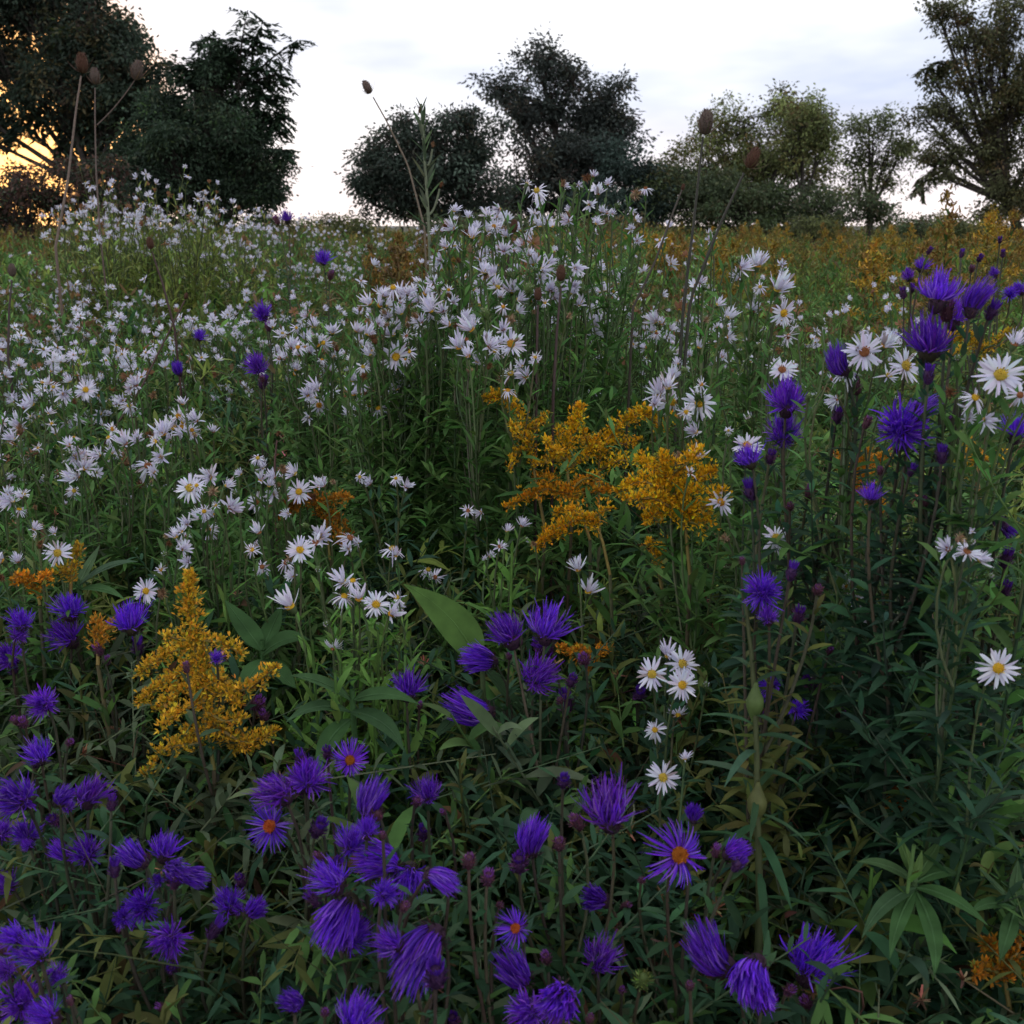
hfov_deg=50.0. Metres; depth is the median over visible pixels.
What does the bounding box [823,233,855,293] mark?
goldenrod
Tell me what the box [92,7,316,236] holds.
broadleaf tree
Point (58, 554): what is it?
white aster
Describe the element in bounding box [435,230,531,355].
white aster
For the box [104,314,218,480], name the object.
white aster
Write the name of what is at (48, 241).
white aster
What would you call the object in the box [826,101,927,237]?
broadleaf tree
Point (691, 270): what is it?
white aster
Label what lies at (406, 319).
white aster
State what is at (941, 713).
white aster
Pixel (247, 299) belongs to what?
white aster
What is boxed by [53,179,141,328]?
white aster
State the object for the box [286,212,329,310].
white aster
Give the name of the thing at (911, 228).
goldenrod
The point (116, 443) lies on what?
white aster
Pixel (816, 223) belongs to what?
shrub
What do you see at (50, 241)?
goldenrod
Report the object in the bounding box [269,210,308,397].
purple aster
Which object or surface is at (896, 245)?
goldenrod
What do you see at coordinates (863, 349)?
white aster
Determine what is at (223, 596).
leafy sprout
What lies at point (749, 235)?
goldenrod
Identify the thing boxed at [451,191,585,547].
white aster
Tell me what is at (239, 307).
white aster
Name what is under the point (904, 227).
shrub
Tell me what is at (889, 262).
goldenrod
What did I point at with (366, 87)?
teasel
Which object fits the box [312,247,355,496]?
purple aster
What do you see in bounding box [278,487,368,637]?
goldenrod
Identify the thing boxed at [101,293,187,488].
dry stalk
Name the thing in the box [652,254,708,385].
white aster
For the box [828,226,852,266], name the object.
goldenrod
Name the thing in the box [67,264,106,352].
white aster
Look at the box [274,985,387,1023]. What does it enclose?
purple aster
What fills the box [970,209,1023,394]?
goldenrod
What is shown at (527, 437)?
goldenrod
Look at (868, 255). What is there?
goldenrod
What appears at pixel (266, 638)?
milkweed
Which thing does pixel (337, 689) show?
leafy sprout
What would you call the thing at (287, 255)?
white aster
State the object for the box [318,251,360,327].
white aster
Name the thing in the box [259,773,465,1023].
purple aster
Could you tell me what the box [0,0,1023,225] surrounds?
sky
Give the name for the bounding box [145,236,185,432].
dry stalk
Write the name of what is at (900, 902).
leafy sprout
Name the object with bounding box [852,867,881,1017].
leafy sprout
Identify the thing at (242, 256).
white aster
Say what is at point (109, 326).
white aster
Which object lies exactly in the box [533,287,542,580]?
dry stalk
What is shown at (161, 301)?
white aster
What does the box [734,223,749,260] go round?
goldenrod
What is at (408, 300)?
white aster
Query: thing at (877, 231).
goldenrod
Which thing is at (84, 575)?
leafy sprout
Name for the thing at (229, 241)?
white aster
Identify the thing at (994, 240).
goldenrod
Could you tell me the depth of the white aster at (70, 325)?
1.86 m
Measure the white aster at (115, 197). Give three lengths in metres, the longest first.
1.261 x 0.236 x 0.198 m
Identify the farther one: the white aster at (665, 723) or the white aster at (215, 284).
the white aster at (215, 284)
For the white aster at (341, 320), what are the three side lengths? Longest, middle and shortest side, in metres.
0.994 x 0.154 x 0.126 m
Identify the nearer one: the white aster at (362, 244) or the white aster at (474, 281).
the white aster at (474, 281)
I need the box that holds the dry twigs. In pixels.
[0,277,1023,1023]
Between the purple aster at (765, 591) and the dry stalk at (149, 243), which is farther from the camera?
the dry stalk at (149, 243)
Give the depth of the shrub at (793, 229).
18.50 m
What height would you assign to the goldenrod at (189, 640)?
0.975 m
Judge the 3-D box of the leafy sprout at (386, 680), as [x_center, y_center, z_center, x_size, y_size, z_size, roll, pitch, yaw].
[-0.109,0.530,1.038,0.094,0.915,0.081,-7,16,-25]
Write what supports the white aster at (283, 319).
on the ground at (396, 228)
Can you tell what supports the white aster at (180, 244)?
on the ground at (396, 228)
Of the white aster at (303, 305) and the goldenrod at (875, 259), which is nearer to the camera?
the white aster at (303, 305)
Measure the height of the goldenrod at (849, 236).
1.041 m
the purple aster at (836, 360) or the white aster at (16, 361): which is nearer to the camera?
the purple aster at (836, 360)
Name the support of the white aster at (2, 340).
on the ground at (396, 228)
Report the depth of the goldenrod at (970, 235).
10.17 m
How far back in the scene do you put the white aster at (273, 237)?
3.40 m
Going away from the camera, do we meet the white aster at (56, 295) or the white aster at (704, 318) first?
the white aster at (704, 318)
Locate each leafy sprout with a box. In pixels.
[51,545,137,754]
[212,578,261,887]
[288,636,337,833]
[320,645,356,805]
[325,666,372,965]
[358,623,401,840]
[358,664,401,915]
[383,652,425,864]
[478,552,523,753]
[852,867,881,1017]
[858,832,987,1009]
[888,844,922,1023]
[939,717,1023,1013]
[968,861,1023,1023]
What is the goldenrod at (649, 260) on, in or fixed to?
on the ground at (396, 228)
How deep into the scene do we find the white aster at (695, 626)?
0.94 m
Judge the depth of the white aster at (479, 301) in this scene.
1.63 m
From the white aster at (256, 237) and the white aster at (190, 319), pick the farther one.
the white aster at (256, 237)
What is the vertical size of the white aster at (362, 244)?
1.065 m
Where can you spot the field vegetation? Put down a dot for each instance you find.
(649, 231)
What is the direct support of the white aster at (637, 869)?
on the ground at (396, 228)
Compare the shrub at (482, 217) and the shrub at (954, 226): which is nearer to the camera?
the shrub at (482, 217)
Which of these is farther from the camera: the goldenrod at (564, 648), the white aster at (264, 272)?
the white aster at (264, 272)
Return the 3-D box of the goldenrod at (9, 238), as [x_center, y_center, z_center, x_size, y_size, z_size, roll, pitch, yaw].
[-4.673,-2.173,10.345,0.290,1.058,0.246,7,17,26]
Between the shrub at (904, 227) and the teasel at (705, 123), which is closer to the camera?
the teasel at (705, 123)
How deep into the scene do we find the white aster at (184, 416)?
1.20 m
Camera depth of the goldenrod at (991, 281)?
4.21 m
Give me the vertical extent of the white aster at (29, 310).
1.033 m
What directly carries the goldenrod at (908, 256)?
on the ground at (396, 228)
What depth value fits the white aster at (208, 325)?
2.04 m
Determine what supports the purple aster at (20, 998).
on the ground at (396, 228)
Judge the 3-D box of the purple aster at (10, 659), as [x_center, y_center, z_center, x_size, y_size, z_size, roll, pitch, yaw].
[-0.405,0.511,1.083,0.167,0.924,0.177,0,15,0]
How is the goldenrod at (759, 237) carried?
on the ground at (396, 228)
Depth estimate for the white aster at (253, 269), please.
2.96 m
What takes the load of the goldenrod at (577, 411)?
on the ground at (396, 228)
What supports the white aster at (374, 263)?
on the ground at (396, 228)
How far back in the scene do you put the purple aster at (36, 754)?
0.82 m
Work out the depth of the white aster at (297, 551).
1.02 m
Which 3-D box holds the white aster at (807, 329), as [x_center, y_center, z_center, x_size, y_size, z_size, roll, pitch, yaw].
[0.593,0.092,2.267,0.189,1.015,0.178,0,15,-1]
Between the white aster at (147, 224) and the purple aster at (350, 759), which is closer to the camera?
the purple aster at (350, 759)
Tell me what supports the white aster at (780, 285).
on the ground at (396, 228)
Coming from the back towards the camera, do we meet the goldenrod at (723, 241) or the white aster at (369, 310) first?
the goldenrod at (723, 241)
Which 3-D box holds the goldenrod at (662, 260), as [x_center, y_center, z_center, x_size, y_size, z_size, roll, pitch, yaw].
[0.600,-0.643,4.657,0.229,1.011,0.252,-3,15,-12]
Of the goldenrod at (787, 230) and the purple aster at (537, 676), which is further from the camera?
the goldenrod at (787, 230)
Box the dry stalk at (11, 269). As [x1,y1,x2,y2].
[7,263,27,499]
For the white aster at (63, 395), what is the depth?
1.39 m
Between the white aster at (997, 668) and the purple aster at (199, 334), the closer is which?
the white aster at (997, 668)
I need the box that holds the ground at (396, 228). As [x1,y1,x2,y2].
[40,226,1023,588]
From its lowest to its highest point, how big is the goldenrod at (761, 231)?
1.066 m
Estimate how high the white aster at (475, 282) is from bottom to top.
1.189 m
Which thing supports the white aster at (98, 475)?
on the ground at (396, 228)
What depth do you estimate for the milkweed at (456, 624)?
0.92 m
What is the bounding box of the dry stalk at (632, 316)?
[618,183,684,659]
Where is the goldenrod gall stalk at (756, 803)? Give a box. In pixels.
[694,561,827,1023]
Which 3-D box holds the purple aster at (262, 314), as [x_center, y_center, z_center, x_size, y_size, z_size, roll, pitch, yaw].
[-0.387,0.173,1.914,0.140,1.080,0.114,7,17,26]
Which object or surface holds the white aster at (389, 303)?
on the ground at (396, 228)
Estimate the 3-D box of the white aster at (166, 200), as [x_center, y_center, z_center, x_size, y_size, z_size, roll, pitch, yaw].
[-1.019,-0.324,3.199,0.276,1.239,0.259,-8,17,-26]
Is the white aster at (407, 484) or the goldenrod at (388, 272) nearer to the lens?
the white aster at (407, 484)
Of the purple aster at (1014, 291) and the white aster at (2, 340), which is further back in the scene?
the white aster at (2, 340)
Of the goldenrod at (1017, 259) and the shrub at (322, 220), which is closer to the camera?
the goldenrod at (1017, 259)
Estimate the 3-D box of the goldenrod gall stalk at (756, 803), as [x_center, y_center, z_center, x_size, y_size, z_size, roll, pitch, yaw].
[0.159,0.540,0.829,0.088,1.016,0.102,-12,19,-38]
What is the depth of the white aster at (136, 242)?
2.97 m
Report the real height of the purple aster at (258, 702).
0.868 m
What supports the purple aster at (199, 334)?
on the ground at (396, 228)
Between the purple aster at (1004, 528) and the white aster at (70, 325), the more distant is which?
the white aster at (70, 325)
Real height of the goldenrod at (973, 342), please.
1.128 m
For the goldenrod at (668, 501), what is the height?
1.062 m
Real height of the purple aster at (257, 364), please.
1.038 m
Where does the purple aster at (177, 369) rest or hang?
on the ground at (396, 228)
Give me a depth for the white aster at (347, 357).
1.90 m
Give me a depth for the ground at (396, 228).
186.96 m
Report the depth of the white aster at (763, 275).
3.00 m
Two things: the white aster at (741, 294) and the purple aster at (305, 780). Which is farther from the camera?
the white aster at (741, 294)
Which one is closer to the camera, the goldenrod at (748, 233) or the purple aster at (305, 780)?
the purple aster at (305, 780)
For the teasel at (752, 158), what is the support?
on the ground at (396, 228)
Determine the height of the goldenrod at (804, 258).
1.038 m
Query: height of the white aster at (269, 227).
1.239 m
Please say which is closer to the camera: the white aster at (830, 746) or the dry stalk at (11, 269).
the white aster at (830, 746)
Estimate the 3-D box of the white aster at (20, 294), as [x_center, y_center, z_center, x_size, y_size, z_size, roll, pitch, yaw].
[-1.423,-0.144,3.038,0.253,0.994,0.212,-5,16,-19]
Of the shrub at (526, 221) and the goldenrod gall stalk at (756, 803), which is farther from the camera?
the shrub at (526, 221)
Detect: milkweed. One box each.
[225,600,309,814]
[286,673,419,921]
[403,584,525,872]
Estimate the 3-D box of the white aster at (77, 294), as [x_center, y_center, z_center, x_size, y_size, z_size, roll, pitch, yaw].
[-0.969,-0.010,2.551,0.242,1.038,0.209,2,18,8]
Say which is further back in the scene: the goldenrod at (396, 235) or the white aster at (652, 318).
the goldenrod at (396, 235)
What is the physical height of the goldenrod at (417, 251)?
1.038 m
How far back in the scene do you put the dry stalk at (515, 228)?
1.25 m
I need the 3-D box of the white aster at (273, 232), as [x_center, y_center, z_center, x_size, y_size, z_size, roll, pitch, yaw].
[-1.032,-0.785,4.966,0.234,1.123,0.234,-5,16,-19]
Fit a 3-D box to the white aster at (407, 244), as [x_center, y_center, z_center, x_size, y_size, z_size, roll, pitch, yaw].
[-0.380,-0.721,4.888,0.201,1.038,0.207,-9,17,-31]
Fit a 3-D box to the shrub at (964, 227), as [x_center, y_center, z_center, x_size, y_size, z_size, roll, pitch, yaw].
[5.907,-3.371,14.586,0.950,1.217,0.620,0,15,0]
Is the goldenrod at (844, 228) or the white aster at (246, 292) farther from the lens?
the goldenrod at (844, 228)
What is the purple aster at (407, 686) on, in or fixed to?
on the ground at (396, 228)
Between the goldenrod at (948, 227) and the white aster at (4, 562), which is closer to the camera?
the white aster at (4, 562)
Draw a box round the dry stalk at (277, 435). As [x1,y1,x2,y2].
[274,430,279,572]
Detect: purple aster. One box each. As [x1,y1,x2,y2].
[0,593,140,908]
[0,770,145,1023]
[0,916,91,1023]
[5,684,179,1012]
[94,827,242,1023]
[97,590,194,938]
[171,358,209,519]
[180,649,299,1007]
[181,871,273,1023]
[193,327,245,519]
[221,747,360,1023]
[224,693,380,929]
[240,348,279,578]
[249,300,298,537]
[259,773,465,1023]
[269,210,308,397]
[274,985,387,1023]
[291,737,418,1006]
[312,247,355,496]
[352,664,492,905]
[366,899,471,1023]
[374,773,502,1012]
[438,596,607,975]
[447,850,553,1023]
[495,762,670,1023]
[503,973,595,1023]
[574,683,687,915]
[582,930,654,1023]
[623,803,755,1023]
[632,556,835,1023]
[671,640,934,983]
[678,914,795,1023]
[684,338,876,980]
[766,921,867,1023]
[767,264,1008,997]
[824,411,1023,1020]
[859,246,933,602]
[943,235,1023,638]
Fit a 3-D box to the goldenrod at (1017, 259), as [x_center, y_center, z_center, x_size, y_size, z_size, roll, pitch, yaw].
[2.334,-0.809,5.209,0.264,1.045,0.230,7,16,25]
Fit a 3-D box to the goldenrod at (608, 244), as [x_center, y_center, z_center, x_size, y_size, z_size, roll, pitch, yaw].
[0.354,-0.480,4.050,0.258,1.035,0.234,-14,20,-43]
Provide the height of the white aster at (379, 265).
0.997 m
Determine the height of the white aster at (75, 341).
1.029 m
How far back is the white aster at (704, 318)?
1.32 m
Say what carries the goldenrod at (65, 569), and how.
on the ground at (396, 228)
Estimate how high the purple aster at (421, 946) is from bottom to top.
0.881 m
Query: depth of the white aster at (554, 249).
1.66 m
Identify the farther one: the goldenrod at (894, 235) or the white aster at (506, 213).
the goldenrod at (894, 235)
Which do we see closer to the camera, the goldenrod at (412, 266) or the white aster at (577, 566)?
the white aster at (577, 566)
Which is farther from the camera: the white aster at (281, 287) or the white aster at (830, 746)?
the white aster at (281, 287)
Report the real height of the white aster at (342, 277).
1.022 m
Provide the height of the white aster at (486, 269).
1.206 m
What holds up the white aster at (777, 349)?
on the ground at (396, 228)
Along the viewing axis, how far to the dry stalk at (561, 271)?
1.15 m
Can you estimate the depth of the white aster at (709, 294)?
2.61 m
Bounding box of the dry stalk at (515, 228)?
[499,219,518,510]
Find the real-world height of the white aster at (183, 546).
0.974 m
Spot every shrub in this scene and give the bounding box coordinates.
[0,147,139,244]
[252,211,322,235]
[290,211,374,228]
[323,210,384,240]
[407,211,479,245]
[437,210,483,235]
[464,206,536,237]
[464,208,532,242]
[523,206,589,237]
[553,130,681,229]
[579,205,648,245]
[624,153,908,238]
[773,216,841,245]
[782,210,864,249]
[788,214,830,248]
[885,209,976,228]
[888,213,968,245]
[889,217,976,241]
[916,216,977,240]
[921,212,998,261]
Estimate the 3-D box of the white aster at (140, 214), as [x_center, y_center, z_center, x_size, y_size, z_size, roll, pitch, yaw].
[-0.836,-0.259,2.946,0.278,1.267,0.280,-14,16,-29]
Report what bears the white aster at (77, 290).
on the ground at (396, 228)
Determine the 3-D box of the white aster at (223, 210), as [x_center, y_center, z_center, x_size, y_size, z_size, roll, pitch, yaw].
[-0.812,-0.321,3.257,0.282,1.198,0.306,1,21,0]
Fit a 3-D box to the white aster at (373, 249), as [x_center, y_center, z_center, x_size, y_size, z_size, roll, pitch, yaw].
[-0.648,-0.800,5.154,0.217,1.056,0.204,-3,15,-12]
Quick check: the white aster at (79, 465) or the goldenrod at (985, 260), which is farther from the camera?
the goldenrod at (985, 260)
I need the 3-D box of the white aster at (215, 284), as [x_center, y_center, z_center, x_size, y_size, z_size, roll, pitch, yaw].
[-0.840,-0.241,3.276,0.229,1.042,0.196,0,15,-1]
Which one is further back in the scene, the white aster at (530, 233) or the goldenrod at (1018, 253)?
the goldenrod at (1018, 253)
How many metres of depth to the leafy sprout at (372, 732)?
0.86 m
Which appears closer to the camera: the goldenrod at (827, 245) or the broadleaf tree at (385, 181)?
the goldenrod at (827, 245)
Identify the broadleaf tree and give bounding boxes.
[0,0,188,232]
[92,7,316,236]
[334,96,533,235]
[457,22,662,231]
[651,78,855,233]
[752,83,852,212]
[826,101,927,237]
[891,0,1023,239]
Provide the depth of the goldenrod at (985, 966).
0.70 m
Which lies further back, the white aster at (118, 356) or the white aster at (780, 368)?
the white aster at (118, 356)
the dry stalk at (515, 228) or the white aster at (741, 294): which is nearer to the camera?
the dry stalk at (515, 228)
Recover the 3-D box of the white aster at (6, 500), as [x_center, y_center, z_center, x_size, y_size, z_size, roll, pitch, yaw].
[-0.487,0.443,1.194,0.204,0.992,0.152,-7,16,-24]
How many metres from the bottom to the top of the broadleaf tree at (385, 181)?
4.377 m
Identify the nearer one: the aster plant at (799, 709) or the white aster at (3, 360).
the aster plant at (799, 709)
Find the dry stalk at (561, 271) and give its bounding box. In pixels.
[549,264,566,603]
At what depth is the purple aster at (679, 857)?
0.69 m
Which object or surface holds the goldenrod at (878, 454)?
on the ground at (396, 228)
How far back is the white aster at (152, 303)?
2.44 m
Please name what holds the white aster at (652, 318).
on the ground at (396, 228)
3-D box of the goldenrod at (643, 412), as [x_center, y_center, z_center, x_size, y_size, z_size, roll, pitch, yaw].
[0.080,0.395,1.254,0.142,1.050,0.146,-14,20,-42]
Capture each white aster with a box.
[0,255,45,344]
[0,287,44,395]
[0,290,28,356]
[0,311,157,467]
[0,330,116,494]
[0,337,19,468]
[0,341,45,541]
[0,343,131,551]
[0,362,56,489]
[0,391,121,737]
[0,437,67,639]
[0,484,105,777]
[0,520,150,789]
[0,551,90,834]
[1,322,101,484]
[2,355,154,547]
[4,338,119,504]
[4,371,115,541]
[5,265,101,362]
[7,428,174,605]
[7,435,155,735]
[15,251,54,336]
[17,319,77,400]
[24,313,123,427]
[26,280,106,374]
[26,361,130,491]
[39,192,126,349]
[40,208,120,315]
[41,188,153,346]
[42,422,243,778]
[43,298,156,488]
[46,342,99,508]
[47,414,122,604]
[49,276,102,347]
[50,162,126,329]
[50,266,96,349]
[52,284,181,356]
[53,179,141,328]
[60,201,142,316]
[60,374,184,571]
[65,165,155,369]
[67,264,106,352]
[69,170,143,316]
[69,522,273,917]
[74,178,143,355]
[78,322,144,452]
[82,284,169,387]
[87,188,189,356]
[89,311,160,478]
[93,340,219,556]
[103,198,181,350]
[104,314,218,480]
[108,179,191,326]
[110,173,212,354]
[113,275,169,375]
[116,184,223,355]
[122,396,254,606]
[123,182,183,331]
[131,463,275,839]
[135,164,235,338]
[141,309,216,467]
[143,314,230,464]
[144,197,277,395]
[150,193,247,394]
[161,191,234,321]
[166,300,233,406]
[169,190,276,311]
[173,206,200,301]
[174,179,285,353]
[180,252,244,329]
[184,312,257,578]
[185,197,261,320]
[189,304,273,466]
[189,315,254,529]
[200,225,235,269]
[201,454,410,764]
[202,348,291,568]
[205,322,252,514]
[210,206,269,347]
[210,314,246,433]
[211,255,232,310]
[213,309,278,516]
[219,288,272,403]
[222,296,274,515]
[224,253,274,321]
[228,221,280,280]
[232,229,250,271]
[232,255,264,340]
[232,520,348,886]
[239,213,269,267]
[242,320,326,557]
[246,301,370,655]
[247,337,342,510]
[249,375,384,628]
[251,294,306,445]
[254,211,287,308]
[257,210,290,267]
[260,559,458,965]
[262,583,403,898]
[265,283,308,389]
[267,293,328,477]
[270,254,310,349]
[281,221,338,322]
[282,303,305,347]
[283,520,444,811]
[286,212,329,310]
[288,251,318,342]
[296,219,352,276]
[296,248,336,320]
[301,254,359,352]
[301,370,451,701]
[309,231,327,268]
[312,281,482,765]
[317,241,358,313]
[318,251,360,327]
[320,471,508,786]
[322,307,450,552]
[326,305,369,525]
[327,223,382,318]
[336,310,376,418]
[336,332,377,573]
[338,231,370,264]
[342,307,383,366]
[347,226,392,314]
[352,225,496,493]
[352,243,393,317]
[354,273,523,574]
[361,273,503,741]
[377,226,426,307]
[382,257,432,321]
[387,202,561,637]
[389,227,420,283]
[391,294,450,441]
[396,306,596,803]
[404,231,422,283]
[406,230,444,286]
[427,516,549,734]
[432,243,494,336]
[435,206,553,452]
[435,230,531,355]
[435,288,529,517]
[441,240,519,496]
[442,246,548,509]
[443,237,576,653]
[446,211,531,483]
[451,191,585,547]
[460,248,625,667]
[468,232,521,332]
[473,182,679,516]
[475,222,555,470]
[504,554,658,879]
[511,170,664,653]
[514,194,606,535]
[519,214,589,521]
[519,233,621,419]
[543,248,653,396]
[545,250,670,577]
[546,267,686,712]
[548,261,615,453]
[569,282,697,494]
[575,749,745,1022]
[582,214,736,618]
[583,346,810,829]
[590,637,792,980]
[593,289,683,533]
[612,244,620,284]
[615,442,751,822]
[618,244,637,300]
[626,229,777,607]
[629,306,681,386]
[633,278,756,597]
[644,426,809,885]
[650,246,838,762]
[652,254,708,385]
[660,295,736,408]
[674,342,830,797]
[683,249,706,289]
[687,239,707,314]
[694,326,741,455]
[699,525,810,864]
[705,275,721,386]
[727,324,967,928]
[729,258,773,354]
[736,268,767,346]
[737,295,805,429]
[745,297,793,425]
[759,294,824,480]
[767,526,1023,1022]
[792,571,875,844]
[795,319,838,520]
[796,311,850,507]
[797,648,1023,1023]
[812,307,875,451]
[823,295,851,445]
[829,275,912,423]
[832,327,1023,1023]
[848,306,919,425]
[868,293,900,479]
[886,287,927,458]
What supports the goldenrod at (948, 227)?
on the ground at (396, 228)
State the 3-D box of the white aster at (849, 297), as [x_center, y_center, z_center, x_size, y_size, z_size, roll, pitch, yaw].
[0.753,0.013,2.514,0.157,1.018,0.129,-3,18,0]
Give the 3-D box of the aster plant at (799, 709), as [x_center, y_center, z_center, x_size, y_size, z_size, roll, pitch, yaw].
[0.236,0.544,0.961,0.204,0.933,0.147,9,17,32]
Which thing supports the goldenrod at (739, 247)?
on the ground at (396, 228)
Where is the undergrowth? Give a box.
[0,229,1023,1023]
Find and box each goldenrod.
[3,225,21,251]
[4,236,26,272]
[8,568,74,820]
[25,235,61,301]
[28,218,46,248]
[35,540,150,874]
[37,230,61,258]
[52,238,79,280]
[65,611,159,893]
[132,566,282,926]
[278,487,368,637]
[348,245,417,364]
[351,249,395,324]
[354,243,396,319]
[360,248,415,340]
[376,233,420,295]
[377,230,420,292]
[381,228,404,284]
[394,242,425,324]
[406,234,453,294]
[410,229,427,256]
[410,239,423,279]
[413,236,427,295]
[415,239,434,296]
[421,246,460,309]
[429,243,458,324]
[481,386,574,765]
[501,466,629,769]
[531,497,652,755]
[532,400,606,882]
[555,641,626,881]
[562,401,683,726]
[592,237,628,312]
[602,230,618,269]
[612,439,733,826]
[621,533,680,785]
[628,228,652,340]
[631,240,678,327]
[637,244,689,315]
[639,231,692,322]
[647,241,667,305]
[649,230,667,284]
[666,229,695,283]
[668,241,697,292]
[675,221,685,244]
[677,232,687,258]
[681,235,708,277]
[695,235,756,317]
[700,237,747,362]
[705,227,729,257]
[712,234,735,303]
[716,237,767,343]
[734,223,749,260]
[736,237,819,356]
[740,226,754,253]
[743,223,764,257]
[744,220,759,246]
[744,227,757,250]
[746,227,770,264]
[752,237,796,306]
[764,227,779,252]
[764,231,780,273]
[780,221,796,249]
[784,229,822,296]
[811,222,835,263]
[812,227,838,285]
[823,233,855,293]
[827,230,880,296]
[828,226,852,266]
[829,220,842,247]
[831,233,908,368]
[833,446,893,798]
[835,238,884,326]
[837,225,859,255]
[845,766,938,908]
[848,222,856,253]
[850,245,885,315]
[869,226,884,262]
[878,239,915,317]
[880,223,903,260]
[880,237,924,298]
[885,225,901,254]
[885,228,903,253]
[886,234,961,323]
[891,184,994,323]
[891,234,949,322]
[896,221,918,253]
[909,208,969,286]
[909,325,1011,711]
[917,226,933,257]
[940,436,1007,719]
[941,239,1022,363]
[948,211,1022,322]
[955,223,978,264]
[963,220,982,246]
[963,243,1014,319]
[963,930,1023,1023]
[966,207,1023,327]
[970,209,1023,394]
[977,204,1020,389]
[995,231,1023,342]
[1006,226,1023,267]
[1008,229,1023,282]
[1008,237,1023,284]
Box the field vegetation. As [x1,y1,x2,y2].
[0,202,1021,345]
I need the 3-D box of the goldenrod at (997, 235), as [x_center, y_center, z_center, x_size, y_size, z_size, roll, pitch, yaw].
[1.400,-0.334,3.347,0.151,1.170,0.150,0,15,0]
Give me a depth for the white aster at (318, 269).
3.79 m
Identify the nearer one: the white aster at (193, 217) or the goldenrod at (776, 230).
the white aster at (193, 217)
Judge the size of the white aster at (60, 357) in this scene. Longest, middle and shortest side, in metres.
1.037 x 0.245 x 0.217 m
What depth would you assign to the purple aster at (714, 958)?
0.64 m
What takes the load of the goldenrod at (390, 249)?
on the ground at (396, 228)
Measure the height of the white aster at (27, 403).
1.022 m
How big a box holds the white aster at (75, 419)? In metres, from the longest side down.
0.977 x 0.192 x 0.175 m
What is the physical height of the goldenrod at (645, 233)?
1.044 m
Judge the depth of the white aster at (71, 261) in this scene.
3.08 m
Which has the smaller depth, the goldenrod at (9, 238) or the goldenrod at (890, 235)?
the goldenrod at (890, 235)
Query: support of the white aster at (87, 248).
on the ground at (396, 228)
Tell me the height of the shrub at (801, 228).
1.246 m
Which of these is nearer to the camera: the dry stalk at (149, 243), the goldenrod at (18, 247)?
the dry stalk at (149, 243)
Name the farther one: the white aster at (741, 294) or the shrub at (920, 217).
the shrub at (920, 217)
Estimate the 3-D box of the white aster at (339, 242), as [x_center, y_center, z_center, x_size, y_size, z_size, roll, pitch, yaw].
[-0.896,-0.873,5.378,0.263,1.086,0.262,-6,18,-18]
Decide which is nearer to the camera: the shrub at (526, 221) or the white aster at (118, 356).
the white aster at (118, 356)
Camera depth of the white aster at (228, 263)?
3.10 m
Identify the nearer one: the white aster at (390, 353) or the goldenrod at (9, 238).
the white aster at (390, 353)
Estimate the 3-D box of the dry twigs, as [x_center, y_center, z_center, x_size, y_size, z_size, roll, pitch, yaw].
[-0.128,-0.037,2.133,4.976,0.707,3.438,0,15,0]
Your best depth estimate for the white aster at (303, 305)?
2.47 m
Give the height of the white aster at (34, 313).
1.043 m
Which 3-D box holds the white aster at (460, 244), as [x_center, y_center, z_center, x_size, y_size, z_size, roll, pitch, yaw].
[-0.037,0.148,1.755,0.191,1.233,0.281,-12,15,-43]
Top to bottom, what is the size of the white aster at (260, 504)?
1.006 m
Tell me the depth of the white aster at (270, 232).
4.51 m
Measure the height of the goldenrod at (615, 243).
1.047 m
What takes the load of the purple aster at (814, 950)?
on the ground at (396, 228)
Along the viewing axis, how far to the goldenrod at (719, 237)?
5.98 m
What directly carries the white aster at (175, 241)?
on the ground at (396, 228)
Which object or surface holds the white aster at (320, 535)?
on the ground at (396, 228)
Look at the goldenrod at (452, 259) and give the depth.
2.63 m
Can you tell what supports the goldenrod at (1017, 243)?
on the ground at (396, 228)
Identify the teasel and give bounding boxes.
[54,51,92,368]
[87,58,151,346]
[361,79,427,285]
[664,108,723,639]
[669,146,769,612]
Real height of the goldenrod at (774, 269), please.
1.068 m
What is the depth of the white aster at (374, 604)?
0.93 m
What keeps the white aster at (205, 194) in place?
on the ground at (396, 228)
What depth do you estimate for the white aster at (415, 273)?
4.58 m
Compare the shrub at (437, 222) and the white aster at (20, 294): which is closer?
the white aster at (20, 294)
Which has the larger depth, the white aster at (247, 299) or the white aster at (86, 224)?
the white aster at (86, 224)
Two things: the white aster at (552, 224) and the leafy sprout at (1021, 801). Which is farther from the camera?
the white aster at (552, 224)
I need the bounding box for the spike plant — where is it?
[407,96,457,501]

